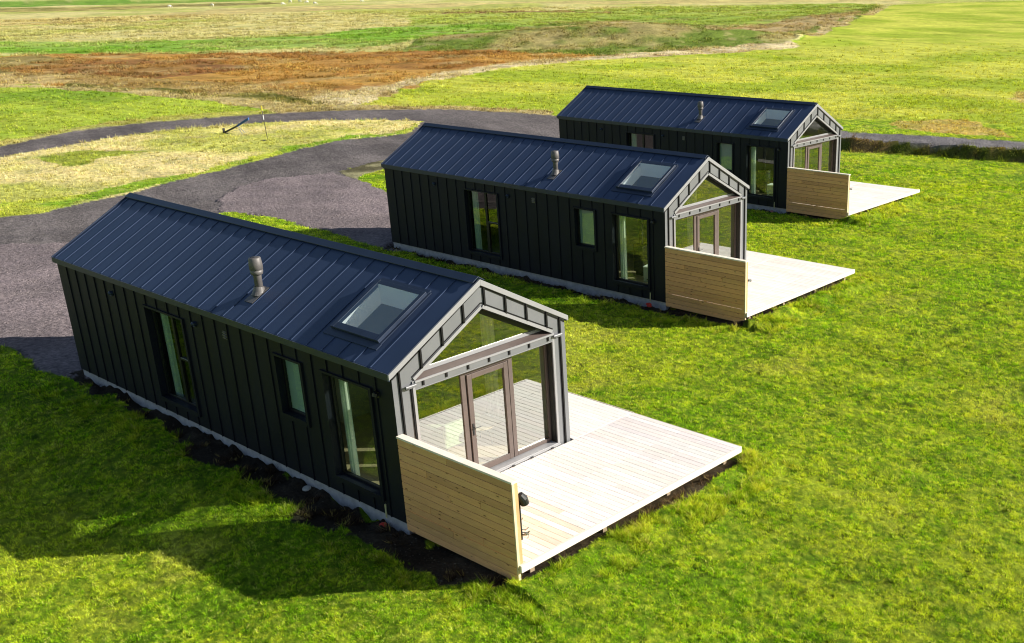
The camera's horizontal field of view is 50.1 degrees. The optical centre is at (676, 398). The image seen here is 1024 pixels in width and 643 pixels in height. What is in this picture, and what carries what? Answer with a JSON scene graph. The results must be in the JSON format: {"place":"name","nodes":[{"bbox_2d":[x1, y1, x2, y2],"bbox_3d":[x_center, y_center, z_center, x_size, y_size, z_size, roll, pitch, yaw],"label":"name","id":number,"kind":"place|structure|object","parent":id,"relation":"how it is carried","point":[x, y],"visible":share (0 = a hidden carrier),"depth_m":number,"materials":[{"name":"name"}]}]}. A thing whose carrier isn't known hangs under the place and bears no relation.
{"place":"outdoors","nodes":[
{"label":"outdoors","id":0,"kind":"place"},
{"bbox_2d":[0,172,396,378],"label":"gravel yard","id":1,"kind":"structure","parent":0,"point":[269,202],"depth_m":41.24,"materials":[{"name":"grey gravel"}]},
{"bbox_2d":[0,49,586,90],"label":"bog","id":2,"kind":"structure","parent":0,"point":[133,59],"depth_m":123.06,"materials":[{"name":"brown soil"}]},
{"bbox_2d":[69,160,913,586],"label":"soil","id":3,"kind":"structure","parent":0,"point":[297,494],"depth_m":21.15,"materials":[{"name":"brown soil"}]},
{"bbox_2d":[302,485,310,490],"bbox_3d":[-7.373,1.794,21.433,0.180,0.050,0.176,24,43,33],"label":"stone","id":4,"kind":"object","parent":3,"relation":"on","point":[306,488],"visible":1,"depth_m":21.40,"materials":[{"name":"grey stone"}]},
{"bbox_2d":[501,392,741,572],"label":"wooden deck","id":5,"kind":"structure","parent":3,"relation":"on","point":[605,466],"depth_m":21.07,"materials":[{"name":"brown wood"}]},
{"bbox_2d":[396,434,522,579],"bbox_3d":[-3.726,1.857,18.428,2.995,1.872,0.152,16,27,37],"label":"privacy screen","id":6,"kind":"object","parent":5,"relation":"on","point":[464,507],"visible":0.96,"depth_m":18.26,"materials":[{"name":"brown wood"}]},
{"bbox_2d":[518,492,529,539],"bbox_3d":[-2.509,1.886,17.597,0.172,0.945,0.224,16,27,37],"label":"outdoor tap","id":7,"kind":"object","parent":6,"relation":"attached to","point":[523,499],"visible":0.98,"depth_m":17.50,"materials":[{"name":"black metal"}]},
{"bbox_2d":[680,250,854,318],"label":"wooden deck","id":8,"kind":"structure","parent":3,"relation":"on","point":[778,280],"depth_m":34.58,"materials":[{"name":"brown wood"}]},
{"bbox_2d":[664,246,748,321],"bbox_3d":[0.864,-3.372,31.768,2.995,1.872,0.152,16,27,36],"label":"privacy screen","id":9,"kind":"object","parent":8,"relation":"on","point":[709,282],"visible":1,"depth_m":31.66,"materials":[{"name":"brown wood"}]},
{"bbox_2d":[797,181,919,215],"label":"wooden deck","id":10,"kind":"structure","parent":3,"relation":"on","point":[864,196],"depth_m":47.16,"materials":[{"name":"brown wood"}]},
{"bbox_2d":[786,167,850,218],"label":"privacy screen","id":11,"kind":"object","parent":10,"relation":"on","point":[818,189],"visible":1,"depth_m":44.41,"materials":[{"name":"brown wood"}]},
{"bbox_2d":[0,0,1023,642],"bbox_3d":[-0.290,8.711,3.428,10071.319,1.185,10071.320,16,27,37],"label":"lawn","id":12,"kind":"structure","parent":0,"point":[132,626],"depth_m":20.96,"materials":[{"name":"green plant"}]},
{"bbox_2d":[51,192,569,534],"bbox_3d":[-8.781,-1.327,24.496,13.643,5.197,4.398,16,27,37],"label":"cabin","id":13,"kind":"object","parent":12,"relation":"on","point":[275,332],"visible":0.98,"depth_m":21.92,"materials":[{"name":"metal"}]},
{"bbox_2d":[160,313,183,396],"bbox_3d":[-11.552,-1.052,24.551,0.280,2.150,0.076,16,27,37],"label":"curtain","id":14,"kind":"object","parent":13,"relation":"hanging from","point":[172,357],"visible":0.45,"depth_m":24.54,"materials":[{"name":"white fabric"}]},
{"bbox_2d":[142,304,201,416],"bbox_3d":[-11.194,-0.870,24.008,1.790,2.285,0.215,16,27,37],"label":"window","id":15,"kind":"structure","parent":13,"relation":"in","point":[197,413],"depth_m":24.13,"materials":[{"name":"black glass"}]},
{"bbox_2d":[271,352,310,427],"bbox_3d":[-7.417,-0.191,20.926,0.990,1.335,0.230,16,27,37],"label":"window","id":16,"kind":"structure","parent":13,"relation":"in","point":[293,369],"depth_m":21.05,"materials":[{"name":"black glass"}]},
{"bbox_2d":[338,379,359,475],"bbox_3d":[-6.244,0.512,20.455,0.248,2.150,0.076,16,27,37],"label":"curtain","id":17,"kind":"object","parent":13,"relation":"hanging from","point":[349,427],"visible":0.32,"depth_m":20.44,"materials":[{"name":"white fabric"}]},
{"bbox_2d":[319,369,385,501],"bbox_3d":[-5.944,0.659,19.949,1.570,2.245,0.215,16,27,37],"label":"window","id":18,"kind":"structure","parent":13,"relation":"in","point":[382,497],"depth_m":20.13,"materials":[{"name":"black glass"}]},
{"bbox_2d":[416,384,480,451],"bbox_3d":[-5.089,0.344,22.551,1.940,0.943,1.000,16,27,37],"label":"sofa","id":19,"kind":"object","parent":13,"relation":"on","point":[440,416],"visible":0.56,"depth_m":22.33,"materials":[{"name":"fabric"}]},
{"bbox_2d":[424,309,541,370],"bbox_3d":[-3.696,-1.241,20.084,0.053,1.018,3.360,16,27,37],"label":"gable window","id":20,"kind":"structure","parent":13,"relation":"in","point":[531,330],"depth_m":20.37,"materials":[{"name":"white glass"}]},
{"bbox_2d":[475,418,495,443],"bbox_3d":[-4.054,0.720,22.271,0.640,0.433,0.640,16,27,37],"label":"coffee table","id":21,"kind":"object","parent":13,"relation":"on","point":[487,424],"visible":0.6,"depth_m":22.19,"materials":[{"name":"white wood"}]},
{"bbox_2d":[479,314,500,417],"bbox_3d":[-4.013,-0.883,23.023,0.400,2.750,0.076,16,27,37],"label":"curtain","id":22,"kind":"object","parent":13,"relation":"hanging from","point":[491,378],"visible":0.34,"depth_m":23.17,"materials":[{"name":"white fabric"}]},
{"bbox_2d":[466,361,513,467],"bbox_3d":[-3.575,0.377,20.779,0.138,2.040,1.010,16,27,37],"label":"door","id":23,"kind":"structure","parent":13,"relation":"in","point":[510,454],"depth_m":20.77,"materials":[{"name":"brown glass"}]},
{"bbox_2d":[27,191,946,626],"bbox_3d":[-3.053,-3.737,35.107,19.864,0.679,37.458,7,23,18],"label":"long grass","id":24,"kind":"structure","parent":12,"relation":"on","point":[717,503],"depth_m":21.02,"materials":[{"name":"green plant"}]},
{"bbox_2d":[381,123,749,310],"bbox_3d":[-4.257,-6.537,37.791,13.643,5.197,4.398,16,27,36],"label":"cabin","id":25,"kind":"object","parent":12,"relation":"on","point":[552,210],"visible":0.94,"depth_m":35.65,"materials":[{"name":"metal"}]},
{"bbox_2d":[472,191,481,248],"bbox_3d":[-7.027,-6.252,37.821,0.280,2.150,0.076,16,27,36],"label":"curtain","id":26,"kind":"object","parent":25,"relation":"hanging from","point":[477,220],"visible":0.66,"depth_m":37.80,"materials":[{"name":"white fabric"}]},
{"bbox_2d":[462,188,502,259],"bbox_3d":[-6.664,-6.071,37.281,1.790,2.285,0.215,16,27,36],"label":"window","id":27,"kind":"structure","parent":25,"relation":"in","point":[488,222],"depth_m":37.38,"materials":[{"name":"metal"}]},
{"bbox_2d":[572,206,596,251],"bbox_3d":[-2.857,-5.406,34.232,0.990,1.335,0.230,16,27,36],"label":"window","id":28,"kind":"structure","parent":25,"relation":"in","point":[587,235],"depth_m":34.32,"materials":[{"name":"metal"}]},
{"bbox_2d":[619,216,627,278],"bbox_3d":[-1.678,-4.708,33.773,0.248,2.150,0.076,16,27,36],"label":"curtain","id":29,"kind":"object","parent":25,"relation":"hanging from","point":[623,245],"visible":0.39,"depth_m":33.74,"materials":[{"name":"white fabric"}]},
{"bbox_2d":[610,212,650,290],"bbox_3d":[-1.373,-4.562,33.271,1.570,2.245,0.215,16,27,36],"label":"window","id":30,"kind":"structure","parent":25,"relation":"in","point":[648,288],"depth_m":33.43,"materials":[{"name":"metal"}]},
{"bbox_2d":[633,219,647,275],"bbox_3d":[-1.126,-5.263,34.620,0.400,2.600,0.380,16,27,36],"label":"stove","id":31,"kind":"object","parent":25,"relation":"on","point":[640,253],"visible":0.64,"depth_m":34.69,"materials":[{"name":"black metal"}]},
{"bbox_2d":[687,189,696,249],"bbox_3d":[0.525,-6.110,36.360,0.400,2.750,0.076,16,27,36],"label":"curtain","id":32,"kind":"object","parent":25,"relation":"hanging from","point":[692,198],"visible":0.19,"depth_m":36.51,"materials":[{"name":"white fabric"}]},
{"bbox_2d":[697,211,716,254],"bbox_3d":[0.987,-4.853,34.121,0.138,2.040,1.010,16,27,36],"label":"door","id":33,"kind":"structure","parent":25,"relation":"in","point":[714,213],"depth_m":33.88,"materials":[{"name":"brown wood"}]},
{"bbox_2d":[680,177,734,208],"bbox_3d":[0.867,-6.470,33.425,0.053,1.018,3.360,16,27,36],"label":"gable window","id":34,"kind":"structure","parent":25,"relation":"in","point":[729,193],"depth_m":33.77,"materials":[{"name":"white glass"}]},
{"bbox_2d":[557,85,842,213],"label":"cabin","id":35,"kind":"object","parent":12,"relation":"on","point":[727,132],"visible":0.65,"depth_m":47.95,"materials":[{"name":"metal"}]},
{"bbox_2d":[631,134,636,146],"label":"curtain","id":36,"kind":"object","parent":35,"relation":"hanging from","point":[634,141],"visible":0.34,"depth_m":50.33,"materials":[{"name":"white fabric"}]},
{"bbox_2d":[625,131,654,148],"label":"window","id":37,"kind":"structure","parent":35,"relation":"in","point":[643,134],"depth_m":49.76,"materials":[{"name":"metal"}]},
{"bbox_2d":[715,141,733,173],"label":"window","id":38,"kind":"structure","parent":35,"relation":"in","point":[726,150],"depth_m":47.05,"materials":[{"name":"metal"}]},
{"bbox_2d":[751,146,755,193],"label":"curtain","id":39,"kind":"object","parent":35,"relation":"hanging from","point":[753,169],"visible":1,"depth_m":46.51,"materials":[{"name":"white fabric"}]},
{"bbox_2d":[745,144,775,200],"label":"window","id":40,"kind":"structure","parent":35,"relation":"in","point":[774,167],"depth_m":46.14,"materials":[{"name":"metal"}]},
{"bbox_2d":[758,148,769,192],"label":"stove","id":41,"kind":"object","parent":35,"relation":"on","point":[763,177],"visible":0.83,"depth_m":47.47,"materials":[{"name":"black metal"}]},
{"bbox_2d":[794,135,802,167],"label":"curtain","id":42,"kind":"object","parent":35,"relation":"hanging from","point":[798,159],"visible":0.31,"depth_m":49.16,"materials":[{"name":"white fabric"}]},
{"bbox_2d":[807,144,820,169],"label":"door","id":43,"kind":"structure","parent":35,"relation":"in","point":[816,146],"depth_m":46.68,"materials":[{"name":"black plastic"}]},
{"bbox_2d":[798,119,832,140],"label":"gable window","id":44,"kind":"structure","parent":35,"relation":"in","point":[829,132],"depth_m":46.52,"materials":[{"name":"white glass"}]},
{"bbox_2d":[841,132,1023,163],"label":"bank grass","id":45,"kind":"structure","parent":12,"relation":"on","point":[921,153],"depth_m":58.78,"materials":[{"name":"plant"}]},
{"bbox_2d":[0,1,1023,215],"bbox_3d":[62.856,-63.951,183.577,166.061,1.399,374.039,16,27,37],"label":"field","id":46,"kind":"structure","parent":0,"point":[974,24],"depth_m":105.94,"materials":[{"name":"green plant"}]},
{"bbox_2d":[0,6,1023,216],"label":"dry meadow","id":47,"kind":"structure","parent":0,"point":[653,32],"depth_m":74.54,"materials":[{"name":"plant"}]},
{"bbox_2d":[222,118,248,133],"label":"seesaw","id":48,"kind":"object","parent":47,"relation":"on","point":[238,125],"visible":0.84,"depth_m":70.57,"materials":[{"name":"blue plastic"}]},
{"bbox_2d":[0,0,1023,144],"bbox_3d":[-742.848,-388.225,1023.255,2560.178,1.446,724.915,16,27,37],"label":"distant meadow","id":49,"kind":"structure","parent":0,"point":[28,9],"depth_m":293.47,"materials":[{"name":"green plant"}]},
{"bbox_2d":[0,108,1023,370],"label":"road","id":50,"kind":"structure","parent":0,"point":[204,190],"depth_m":61.48,"materials":[{"name":"grey asphalt"}]},
{"bbox_2d":[643,264,647,281],"bbox_3d":[-0.726,-3.997,34.275,0.520,0.495,0.472,10,24,25],"label":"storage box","id":51,"kind":"object","parent":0,"point":[645,270],"visible":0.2,"depth_m":34.16,"materials":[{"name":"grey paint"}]},
{"bbox_2d":[767,183,772,195],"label":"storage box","id":52,"kind":"object","parent":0,"point":[770,189],"visible":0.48,"depth_m":46.89,"materials":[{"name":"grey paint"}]}
]}

